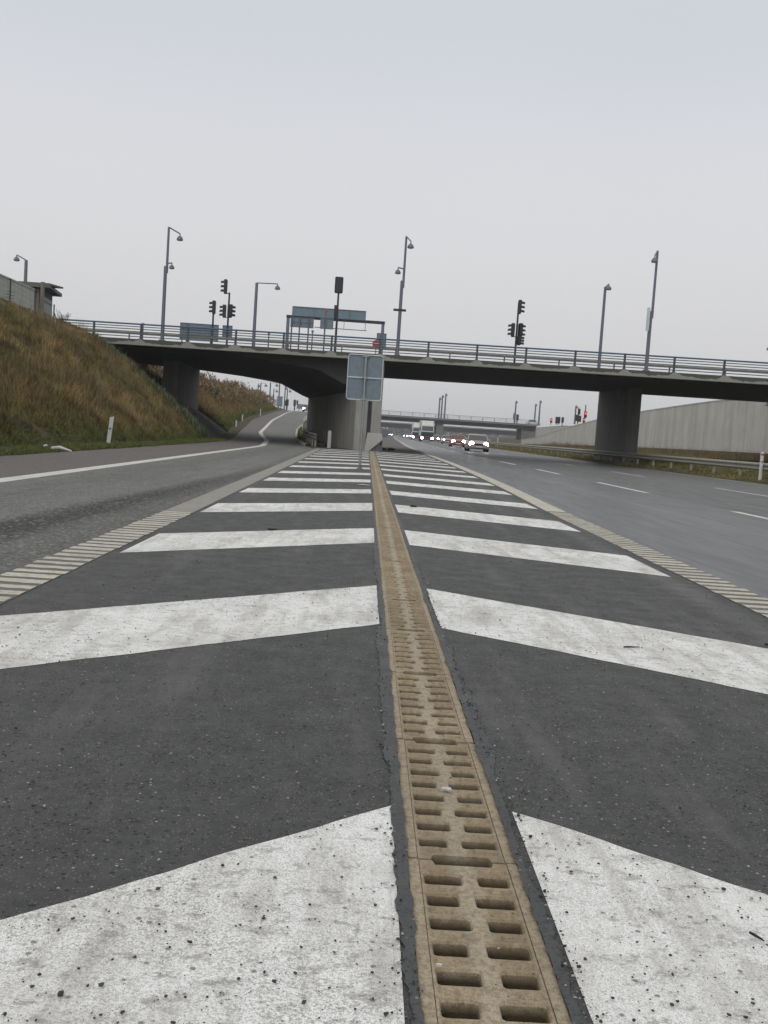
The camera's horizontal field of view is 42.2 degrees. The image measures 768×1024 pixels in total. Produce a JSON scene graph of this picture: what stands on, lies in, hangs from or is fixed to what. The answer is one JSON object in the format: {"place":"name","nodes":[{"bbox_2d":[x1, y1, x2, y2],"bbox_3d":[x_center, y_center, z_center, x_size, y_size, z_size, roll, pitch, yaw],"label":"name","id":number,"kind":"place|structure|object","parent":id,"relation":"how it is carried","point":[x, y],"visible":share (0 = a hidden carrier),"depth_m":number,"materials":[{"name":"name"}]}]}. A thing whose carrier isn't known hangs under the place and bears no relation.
{"place":"outdoors","nodes":[
{"label":"outdoors","id":0,"kind":"place"},
{"bbox_2d":[0,410,289,477],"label":"ramp shoulder","id":1,"kind":"object","parent":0,"point":[248,435],"visible":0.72,"depth_m":24.08},
{"bbox_2d":[51,446,71,451],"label":"litter","id":2,"kind":"object","parent":1,"relation":"on","point":[59,447],"visible":1,"depth_m":21.54,"materials":[{"name":"white plastic"}]},
{"bbox_2d":[0,411,312,574],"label":"ramp road","id":3,"kind":"structure","parent":0,"point":[42,517],"depth_m":12.19,"materials":[{"name":"grey asphalt"}]},
{"bbox_2d":[0,411,291,481],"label":"ramp edge line","id":4,"kind":"object","parent":3,"relation":"on","point":[264,443],"visible":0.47,"depth_m":19.39,"materials":[{"name":"paint"}]},
{"bbox_2d":[160,386,225,437],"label":"slope paving","id":5,"kind":"structure","parent":0,"point":[212,428],"depth_m":60.58,"materials":[{"name":"grey concrete"}]},
{"bbox_2d":[0,446,412,1023],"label":"gore pavement","id":6,"kind":"structure","parent":0,"point":[260,673],"depth_m":3.14,"materials":[{"name":"grey asphalt"}]},
{"bbox_2d":[0,511,190,600],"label":"rumble strip","id":7,"kind":"object","parent":6,"relation":"on","point":[2,598],"visible":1,"depth_m":6.67,"materials":[{"name":"beige paint"}]},
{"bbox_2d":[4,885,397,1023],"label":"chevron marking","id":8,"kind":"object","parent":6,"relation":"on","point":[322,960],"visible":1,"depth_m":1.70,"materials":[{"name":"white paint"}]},
{"bbox_2d":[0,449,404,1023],"bbox_3d":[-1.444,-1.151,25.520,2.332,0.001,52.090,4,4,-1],"label":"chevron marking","id":9,"kind":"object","parent":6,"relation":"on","point":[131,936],"visible":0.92,"depth_m":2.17,"materials":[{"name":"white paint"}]},
{"bbox_2d":[164,448,320,512],"bbox_3d":[-2.673,-1.593,30.072,0.326,0.001,39.704,4,4,-2],"label":"gore edge line","id":10,"kind":"object","parent":6,"relation":"on","point":[198,503],"visible":0.95,"depth_m":14.31,"materials":[{"name":"paint"}]},
{"bbox_2d":[327,431,331,447],"bbox_3d":[-2.931,-3.905,53.411,0.180,0.920,0.180,4,4,-1],"label":"guardrail end post","id":11,"kind":"object","parent":6,"relation":"on","point":[329,440],"visible":1,"depth_m":53.33,"materials":[{"name":"concrete"}]},
{"bbox_2d":[346,353,383,468],"bbox_3d":[-0.525,-2.600,25.697,0.958,2.980,0.240,3,5,-11],"label":"road sign","id":12,"kind":"object","parent":6,"relation":"on","point":[364,377],"visible":1,"depth_m":25.65,"materials":[{"name":"metal"}]},
{"bbox_2d":[364,433,382,450],"bbox_3d":[-0.533,-3.771,53.545,0.990,0.950,2.250,4,4,-1],"label":"concrete barrier","id":13,"kind":"object","parent":6,"relation":"on","point":[373,440],"visible":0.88,"depth_m":52.42,"materials":[{"name":"grey concrete"}]},
{"bbox_2d":[373,491,388,495],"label":"drain block","id":14,"kind":"structure","parent":6,"relation":"in","point":[379,493],"depth_m":15.90,"materials":[{"name":"concrete"}]},
{"bbox_2d":[373,495,389,499],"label":"drain block","id":15,"kind":"structure","parent":6,"relation":"in","point":[381,497],"depth_m":15.00,"materials":[{"name":"concrete"}]},
{"bbox_2d":[374,499,391,503],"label":"drain block","id":16,"kind":"structure","parent":6,"relation":"in","point":[384,501],"depth_m":14.11,"materials":[{"name":"concrete"}]},
{"bbox_2d":[0,505,767,1023],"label":"loose gravel","id":17,"kind":"structure","parent":6,"relation":"on","point":[360,835],"depth_m":2.29,"materials":[{"name":"grey gravel"}]},
{"bbox_2d":[374,503,393,508],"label":"drain block","id":18,"kind":"structure","parent":6,"relation":"in","point":[380,505],"depth_m":13.22,"materials":[{"name":"concrete"}]},
{"bbox_2d":[375,507,394,513],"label":"drain block","id":19,"kind":"structure","parent":6,"relation":"in","point":[385,510],"depth_m":12.34,"materials":[{"name":"concrete"}]},
{"bbox_2d":[375,513,397,520],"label":"drain block","id":20,"kind":"structure","parent":6,"relation":"in","point":[381,516],"depth_m":11.47,"materials":[{"name":"concrete"}]},
{"bbox_2d":[376,519,400,528],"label":"drain block","id":21,"kind":"structure","parent":6,"relation":"in","point":[387,523],"depth_m":10.59,"materials":[{"name":"concrete"}]},
{"bbox_2d":[376,527,403,537],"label":"drain block","id":22,"kind":"structure","parent":6,"relation":"in","point":[389,532],"depth_m":9.71,"materials":[{"name":"concrete"}]},
{"bbox_2d":[377,536,406,548],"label":"drain block","id":23,"kind":"structure","parent":6,"relation":"in","point":[392,542],"depth_m":8.82,"materials":[{"name":"concrete"}]},
{"bbox_2d":[379,547,411,561],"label":"drain block","id":24,"kind":"structure","parent":6,"relation":"in","point":[395,554],"depth_m":7.90,"materials":[{"name":"concrete"}]},
{"bbox_2d":[369,453,424,1023],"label":"joint sealant","id":25,"kind":"object","parent":6,"relation":"on","point":[404,905],"visible":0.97,"depth_m":2.47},
{"bbox_2d":[379,560,417,578],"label":"drain block","id":26,"kind":"structure","parent":6,"relation":"in","point":[400,570],"depth_m":7.07,"materials":[{"name":"concrete"}]},
{"bbox_2d":[381,577,424,601],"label":"drain block","id":27,"kind":"structure","parent":6,"relation":"in","point":[399,589],"depth_m":6.16,"materials":[{"name":"concrete"}]},
{"bbox_2d":[383,599,435,631],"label":"drain block","id":28,"kind":"structure","parent":6,"relation":"in","point":[414,616],"depth_m":5.26,"materials":[{"name":"concrete"}]},
{"bbox_2d":[386,629,450,675],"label":"drain block","id":29,"kind":"structure","parent":6,"relation":"in","point":[418,653],"depth_m":4.37,"materials":[{"name":"concrete"}]},
{"bbox_2d":[391,672,473,744],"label":"drain block","id":30,"kind":"structure","parent":6,"relation":"in","point":[424,712],"depth_m":3.47,"materials":[{"name":"concrete"}]},
{"bbox_2d":[397,739,515,867],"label":"drain block","id":31,"kind":"structure","parent":6,"relation":"in","point":[453,827],"depth_m":2.58,"materials":[{"name":"concrete"}]},
{"bbox_2d":[371,561,604,1023],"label":"loose gravel","id":32,"kind":"structure","parent":6,"relation":"on","point":[564,945],"depth_m":2.25,"materials":[{"name":"grey gravel"}]},
{"bbox_2d":[408,858,570,1023],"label":"drain block","id":33,"kind":"structure","parent":6,"relation":"in","point":[468,923],"depth_m":1.89,"materials":[{"name":"concrete"}]},
{"bbox_2d":[0,304,767,743],"bbox_3d":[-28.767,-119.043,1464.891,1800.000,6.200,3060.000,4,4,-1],"label":"ground","id":34,"kind":"structure","parent":0,"point":[232,432],"depth_m":48.74,"materials":[{"name":"green plant"}]},
{"bbox_2d":[0,274,34,311],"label":"boundary wall","id":35,"kind":"structure","parent":34,"relation":"on","point":[17,297],"depth_m":56.37,"materials":[{"name":"grey concrete"}]},
{"bbox_2d":[14,255,27,281],"bbox_3d":[-22.198,-13.101,60.724,0.948,5.120,0.380,4,4,-1],"label":"street lamp","id":36,"kind":"object","parent":34,"relation":"on","point":[16,258],"visible":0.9,"depth_m":60.53,"materials":[{"name":"grey metal"}]},
{"bbox_2d":[0,274,56,320],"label":"wire fence","id":37,"kind":"object","parent":34,"relation":"on","point":[10,295],"visible":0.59,"depth_m":47.89,"materials":[{"name":"metal"}]},
{"bbox_2d":[18,281,62,315],"bbox_3d":[-21.890,-12.300,62.500,3.644,3.691,4.400,4,4,-1],"label":"hut","id":38,"kind":"object","parent":34,"relation":"on","point":[51,291],"visible":0.27,"depth_m":61.06,"materials":[{"name":"grey concrete"}]},
{"bbox_2d":[44,297,51,315],"bbox_3d":[-21.124,-12.168,62.426,0.311,2.341,2.560,4,4,-1],"label":"window","id":39,"kind":"structure","parent":38,"relation":"in","point":[45,304],"depth_m":62.35,"materials":[{"name":"grey glass"}]},
{"bbox_2d":[39,282,44,314],"bbox_3d":[-20.601,-11.930,59.846,0.272,3.742,0.222,4,4,-1],"label":"timber pole","id":40,"kind":"object","parent":34,"relation":"on","point":[42,291],"visible":0.42,"depth_m":59.69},
{"bbox_2d":[0,292,207,446],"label":"bank grass","id":41,"kind":"structure","parent":34,"relation":"on","point":[143,421],"depth_m":34.62,"materials":[{"name":"plant"}]},
{"bbox_2d":[106,416,113,442],"bbox_3d":[-8.541,-2.515,31.027,0.120,0.960,0.098,9,4,-2],"label":"marker post","id":42,"kind":"object","parent":34,"relation":"on","point":[110,427],"visible":0.84,"depth_m":31.00,"materials":[{"name":"white plastic"}]},
{"bbox_2d":[0,428,226,454],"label":"verge grass","id":43,"kind":"structure","parent":34,"relation":"on","point":[25,449],"depth_m":27.32,"materials":[{"name":"plant"}]},
{"bbox_2d":[86,329,207,436],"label":"flowering weeds","id":44,"kind":"object","parent":34,"relation":"on","point":[201,430],"visible":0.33,"depth_m":51.04,"materials":[{"name":"brown plant"}]},
{"bbox_2d":[136,364,277,431],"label":"bank grass","id":45,"kind":"structure","parent":34,"relation":"on","point":[228,413],"depth_m":87.03,"materials":[{"name":"brown plant"}]},
{"bbox_2d":[199,371,217,388],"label":"shrub","id":46,"kind":"object","parent":34,"relation":"on","point":[203,375],"visible":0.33,"depth_m":98.83,"materials":[{"name":"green plant"}]},
{"bbox_2d":[202,371,224,390],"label":"shrub","id":47,"kind":"object","parent":34,"relation":"on","point":[219,380],"visible":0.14,"depth_m":101.27,"materials":[{"name":"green plant"}]},
{"bbox_2d":[199,381,235,402],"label":"shrub","id":48,"kind":"object","parent":34,"relation":"on","point":[214,386],"visible":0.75,"depth_m":94.17,"materials":[{"name":"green plant"}]},
{"bbox_2d":[209,383,240,398],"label":"shrub","id":49,"kind":"object","parent":34,"relation":"on","point":[231,394],"visible":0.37,"depth_m":103.86,"materials":[{"name":"brown plant"}]},
{"bbox_2d":[220,378,236,391],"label":"shrub","id":50,"kind":"object","parent":34,"relation":"on","point":[227,382],"visible":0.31,"depth_m":121.31,"materials":[{"name":"brown plant"}]},
{"bbox_2d":[225,380,245,393],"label":"shrub","id":51,"kind":"object","parent":34,"relation":"on","point":[238,388],"visible":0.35,"depth_m":126.84,"materials":[{"name":"brown plant"}]},
{"bbox_2d":[227,378,249,396],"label":"shrub","id":52,"kind":"object","parent":34,"relation":"on","point":[242,388],"visible":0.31,"depth_m":131.92,"materials":[{"name":"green plant"}]},
{"bbox_2d":[235,390,258,404],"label":"shrub","id":53,"kind":"object","parent":34,"relation":"on","point":[250,399],"visible":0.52,"depth_m":123.90,"materials":[{"name":"brown plant"}]},
{"bbox_2d":[267,394,277,405],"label":"shrub","id":54,"kind":"object","parent":34,"relation":"on","point":[271,398],"visible":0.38,"depth_m":177.38,"materials":[{"name":"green plant"}]},
{"bbox_2d":[277,396,282,408],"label":"sign board","id":55,"kind":"object","parent":34,"relation":"on","point":[279,400],"visible":0.86,"depth_m":213.34,"materials":[{"name":"grey paint"}]},
{"bbox_2d":[295,425,307,445],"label":"kerb","id":56,"kind":"structure","parent":34,"relation":"on","point":[300,441],"depth_m":62.30,"materials":[{"name":"concrete"}]},
{"bbox_2d":[302,420,316,446],"bbox_3d":[-7.407,-9.205,101.431,1.293,3.955,96.113,3,5,-4],"label":"guardrail","id":57,"kind":"object","parent":34,"relation":"on","point":[308,435],"visible":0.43,"depth_m":60.20,"materials":[{"name":"metal"}]},
{"bbox_2d":[297,426,321,445],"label":"kerb grass","id":58,"kind":"structure","parent":34,"relation":"on","point":[299,436],"depth_m":65.68,"materials":[{"name":"green plant"}]},
{"bbox_2d":[322,424,325,446],"bbox_3d":[-3.377,-4.326,56.279,0.140,1.250,0.120,4,4,-1],"label":"dark post","id":59,"kind":"object","parent":34,"relation":"on","point":[324,433],"visible":1,"depth_m":56.22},
{"bbox_2d":[102,337,767,461],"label":"overpass bridge","id":60,"kind":"structure","parent":34,"relation":"on","point":[317,379],"depth_m":56.72,"materials":[{"name":"concrete"}]},
{"bbox_2d":[159,227,182,340],"bbox_3d":[-11.190,-11.981,52.402,0.987,5.951,0.331,4,4,-1],"label":"street lamp","id":61,"kind":"object","parent":60,"relation":"on","point":[179,238],"visible":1,"depth_m":52.32,"materials":[{"name":"grey metal"}]},
{"bbox_2d":[179,322,218,343],"bbox_3d":[-11.092,-10.378,59.605,2.297,1.788,0.162,4,4,-1],"label":"sign board","id":62,"kind":"object","parent":60,"relation":"on","point":[198,325],"visible":0.62,"depth_m":59.59,"materials":[{"name":"grey paint"}]},
{"bbox_2d":[209,300,215,343],"bbox_3d":[-9.727,-10.518,56.160,0.370,2.788,0.240,4,4,-1],"label":"traffic signal","id":63,"kind":"object","parent":60,"relation":"on","point":[213,306],"visible":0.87,"depth_m":56.01,"materials":[{"name":"metal"}]},
{"bbox_2d":[219,279,235,344],"bbox_3d":[-8.826,-11.068,56.107,0.916,4.008,0.424,4,4,-1],"label":"traffic signal","id":64,"kind":"object","parent":60,"relation":"on","point":[230,310],"visible":0.96,"depth_m":55.98,"materials":[{"name":"metal"}]},
{"bbox_2d":[222,325,232,336],"bbox_3d":[-9.437,-10.287,59.745,0.590,1.804,0.162,4,4,-1],"label":"sign board","id":65,"kind":"object","parent":60,"relation":"on","point":[225,327],"visible":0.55,"depth_m":59.72,"materials":[{"name":"grey paint"}]},
{"bbox_2d":[252,282,279,345],"bbox_3d":[-7.783,-12.334,65.084,1.728,5.260,0.380,4,4,-1],"label":"street lamp","id":66,"kind":"object","parent":60,"relation":"on","point":[277,287],"visible":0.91,"depth_m":64.91,"materials":[{"name":"grey metal"}]},
{"bbox_2d":[290,317,313,349],"bbox_3d":[-4.806,-10.098,57.745,1.337,2.353,0.162,4,4,-1],"label":"sign board","id":67,"kind":"object","parent":60,"relation":"on","point":[302,322],"visible":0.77,"depth_m":57.69,"materials":[{"name":"grey paint"}]},
{"bbox_2d":[323,309,327,350],"bbox_3d":[-3.412,-10.262,57.509,0.137,2.902,0.124,4,4,-1],"label":"beacon post","id":68,"kind":"object","parent":60,"relation":"on","point":[326,310],"visible":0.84,"depth_m":57.44,"materials":[{"name":"grey metal"}]},
{"bbox_2d":[320,318,333,337],"bbox_3d":[-3.365,-10.005,57.580,0.753,2.385,0.162,4,4,-1],"label":"sign board","id":69,"kind":"object","parent":60,"relation":"on","point":[329,323],"visible":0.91,"depth_m":57.54,"materials":[{"name":"grey paint"}]},
{"bbox_2d":[285,306,384,353],"bbox_3d":[-3.235,-11.329,65.147,6.450,3.852,0.432,4,4,-1],"label":"sign gantry","id":70,"kind":"object","parent":60,"relation":"on","point":[355,316],"visible":0.73,"depth_m":64.97,"materials":[{"name":"grey metal"}]},
{"bbox_2d":[334,277,343,350],"bbox_3d":[-2.559,-10.643,54.264,0.450,4.281,0.280,4,4,-1],"label":"traffic signal","id":71,"kind":"object","parent":60,"relation":"on","point":[338,285],"visible":0.91,"depth_m":54.12,"materials":[{"name":"metal"}]},
{"bbox_2d":[377,333,386,352],"bbox_3d":[-0.184,-9.504,57.883,0.563,1.763,0.162,4,4,-1],"label":"sign board","id":72,"kind":"object","parent":60,"relation":"on","point":[381,335],"visible":0.47,"depth_m":57.86,"materials":[{"name":"grey paint"}]},
{"bbox_2d":[393,236,413,354],"bbox_3d":[0.989,-11.208,51.612,0.980,6.149,0.542,7,5,32],"label":"street lamp","id":73,"kind":"object","parent":60,"relation":"on","point":[400,310],"visible":1,"depth_m":51.62,"materials":[{"name":"grey metal"}]},
{"bbox_2d":[47,318,767,375],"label":"bridge railing","id":74,"kind":"object","parent":60,"relation":"on","point":[575,353],"visible":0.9,"depth_m":51.81,"materials":[{"name":"grey metal"}]},
{"bbox_2d":[85,329,767,374],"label":"deck guardrail","id":75,"kind":"object","parent":60,"relation":"on","point":[432,351],"visible":0.45,"depth_m":53.14,"materials":[{"name":"metal"}]},
{"bbox_2d":[507,300,525,362],"bbox_3d":[7.190,-9.660,53.993,0.947,3.657,0.361,4,4,-1],"label":"traffic signal","id":76,"kind":"object","parent":60,"relation":"on","point":[519,338],"visible":0.94,"depth_m":53.92,"materials":[{"name":"metal"}]},
{"bbox_2d":[597,284,610,367],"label":"street lamp","id":77,"kind":"object","parent":60,"relation":"on","point":[607,287],"visible":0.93,"depth_m":65.45,"materials":[{"name":"grey metal"}]},
{"bbox_2d":[642,250,658,370],"bbox_3d":[13.618,-10.299,50.859,0.447,6.130,0.612,4,4,-1],"label":"street lamp","id":78,"kind":"object","parent":60,"relation":"on","point":[650,314],"visible":1,"depth_m":50.95,"materials":[{"name":"grey metal"}]},
{"bbox_2d":[380,427,515,436],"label":"woods","id":79,"kind":"object","parent":34,"relation":"on","point":[398,431],"visible":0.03,"depth_m":894.02,"materials":[{"name":"green plant"}]},
{"bbox_2d":[381,422,515,435],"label":"bridge","id":80,"kind":"structure","parent":34,"relation":"on","point":[455,429],"depth_m":450.03,"materials":[{"name":"concrete"}]},
{"bbox_2d":[381,414,536,439],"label":"bridge","id":81,"kind":"structure","parent":34,"relation":"on","point":[525,431],"depth_m":280.32,"materials":[{"name":"concrete"}]},
{"bbox_2d":[382,410,534,423],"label":"railing","id":82,"kind":"object","parent":81,"relation":"on","point":[465,418],"visible":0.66,"depth_m":279.39,"materials":[{"name":"grey metal"}]},
{"bbox_2d":[535,425,569,436],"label":"retaining wall","id":83,"kind":"structure","parent":34,"relation":"on","point":[540,431],"depth_m":218.30,"materials":[{"name":"concrete"}]},
{"bbox_2d":[575,408,580,423],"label":"traffic signal","id":84,"kind":"object","parent":34,"relation":"on","point":[577,418],"visible":1,"depth_m":164.60,"materials":[{"name":"metal"}]},
{"bbox_2d":[488,442,767,474],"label":"guardrail","id":85,"kind":"object","parent":34,"relation":"on","point":[739,465],"visible":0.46,"depth_m":52.76,"materials":[{"name":"metal"}]},
{"bbox_2d":[521,400,767,453],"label":"retaining wall","id":86,"kind":"structure","parent":34,"relation":"on","point":[727,425],"depth_m":89.72,"materials":[{"name":"concrete"}]},
{"bbox_2d":[533,440,767,461],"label":"dry reeds","id":87,"kind":"object","parent":34,"relation":"on","point":[719,455],"visible":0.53,"depth_m":88.42,"materials":[{"name":"brown plant"}]},
{"bbox_2d":[758,452,763,479],"bbox_3d":[14.610,-1.742,38.569,0.124,1.200,0.098,4,4,-1],"label":"marker post","id":88,"kind":"object","parent":34,"relation":"on","point":[761,465],"visible":0.88,"depth_m":38.54,"materials":[{"name":"white plastic"}]},
{"bbox_2d":[0,0,767,435],"label":"sky","id":89,"kind":"structure","parent":0,"point":[542,154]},
{"bbox_2d":[382,435,419,452],"bbox_3d":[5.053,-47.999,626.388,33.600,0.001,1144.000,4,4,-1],"label":"motorway shoulder","id":90,"kind":"object","parent":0,"point":[390,441],"visible":0.78,"depth_m":82.23},
{"bbox_2d":[374,451,767,1023],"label":"gore pavement","id":91,"kind":"structure","parent":0,"point":[724,826],"depth_m":3.65,"materials":[{"name":"grey asphalt"}]},
{"bbox_2d":[374,452,586,1023],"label":"joint sealant","id":92,"kind":"object","parent":91,"relation":"on","point":[546,929],"visible":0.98,"depth_m":2.63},
{"bbox_2d":[376,452,767,1023],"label":"chevron marking","id":93,"kind":"object","parent":91,"relation":"on","point":[744,976],"visible":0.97,"depth_m":2.19,"materials":[{"name":"white paint"}]},
{"bbox_2d":[394,436,767,617],"bbox_3d":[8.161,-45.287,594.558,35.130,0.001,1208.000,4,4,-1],"label":"motorway","id":94,"kind":"structure","parent":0,"point":[728,546],"depth_m":14.25,"materials":[{"name":"grey asphalt"}]},
{"bbox_2d":[393,436,564,511],"bbox_3d":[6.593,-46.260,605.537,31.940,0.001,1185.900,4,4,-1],"label":"motorway edge line","id":95,"kind":"object","parent":94,"relation":"on","point":[543,505],"visible":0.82,"depth_m":20.09,"materials":[{"name":"beige paint"}]},
{"bbox_2d":[549,512,767,616],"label":"rumble strip","id":96,"kind":"object","parent":94,"relation":"on","point":[567,517],"visible":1,"depth_m":8.33,"materials":[{"name":"beige paint"}]},
{"bbox_2d":[396,435,767,517],"bbox_3d":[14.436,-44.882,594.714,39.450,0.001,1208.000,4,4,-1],"label":"motorway","id":97,"kind":"structure","parent":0,"point":[697,489],"depth_m":33.56,"materials":[{"name":"grey asphalt"}]},
{"bbox_2d":[411,423,418,439],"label":"lorry","id":98,"kind":"object","parent":97,"relation":"on","point":[415,430],"visible":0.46,"depth_m":234.47,"materials":[{"name":"white metal"}]},
{"bbox_2d":[419,420,435,441],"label":"lorry","id":99,"kind":"object","parent":97,"relation":"on","point":[426,430],"visible":0.99,"depth_m":185.62,"materials":[{"name":"white metal"}]},
{"bbox_2d":[441,435,449,443],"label":"car","id":100,"kind":"object","parent":97,"relation":"on","point":[445,438],"visible":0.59,"depth_m":158.54,"materials":[{"name":"grey paint"}]},
{"bbox_2d":[449,434,465,446],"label":"car","id":101,"kind":"object","parent":97,"relation":"on","point":[457,439],"visible":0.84,"depth_m":111.67,"materials":[{"name":"red paint"}]},
{"bbox_2d":[464,434,490,451],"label":"car","id":102,"kind":"object","parent":97,"relation":"on","point":[476,441],"visible":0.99,"depth_m":80.73,"materials":[{"name":"grey paint"}]},
{"bbox_2d":[408,439,767,518],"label":"lane marking","id":103,"kind":"object","parent":97,"relation":"on","point":[635,490],"visible":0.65,"depth_m":24.40,"materials":[{"name":"paint"}]},
{"bbox_2d":[489,444,767,483],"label":"verge grass","id":104,"kind":"structure","parent":0,"point":[752,475],"depth_m":56.62,"materials":[{"name":"green plant"}]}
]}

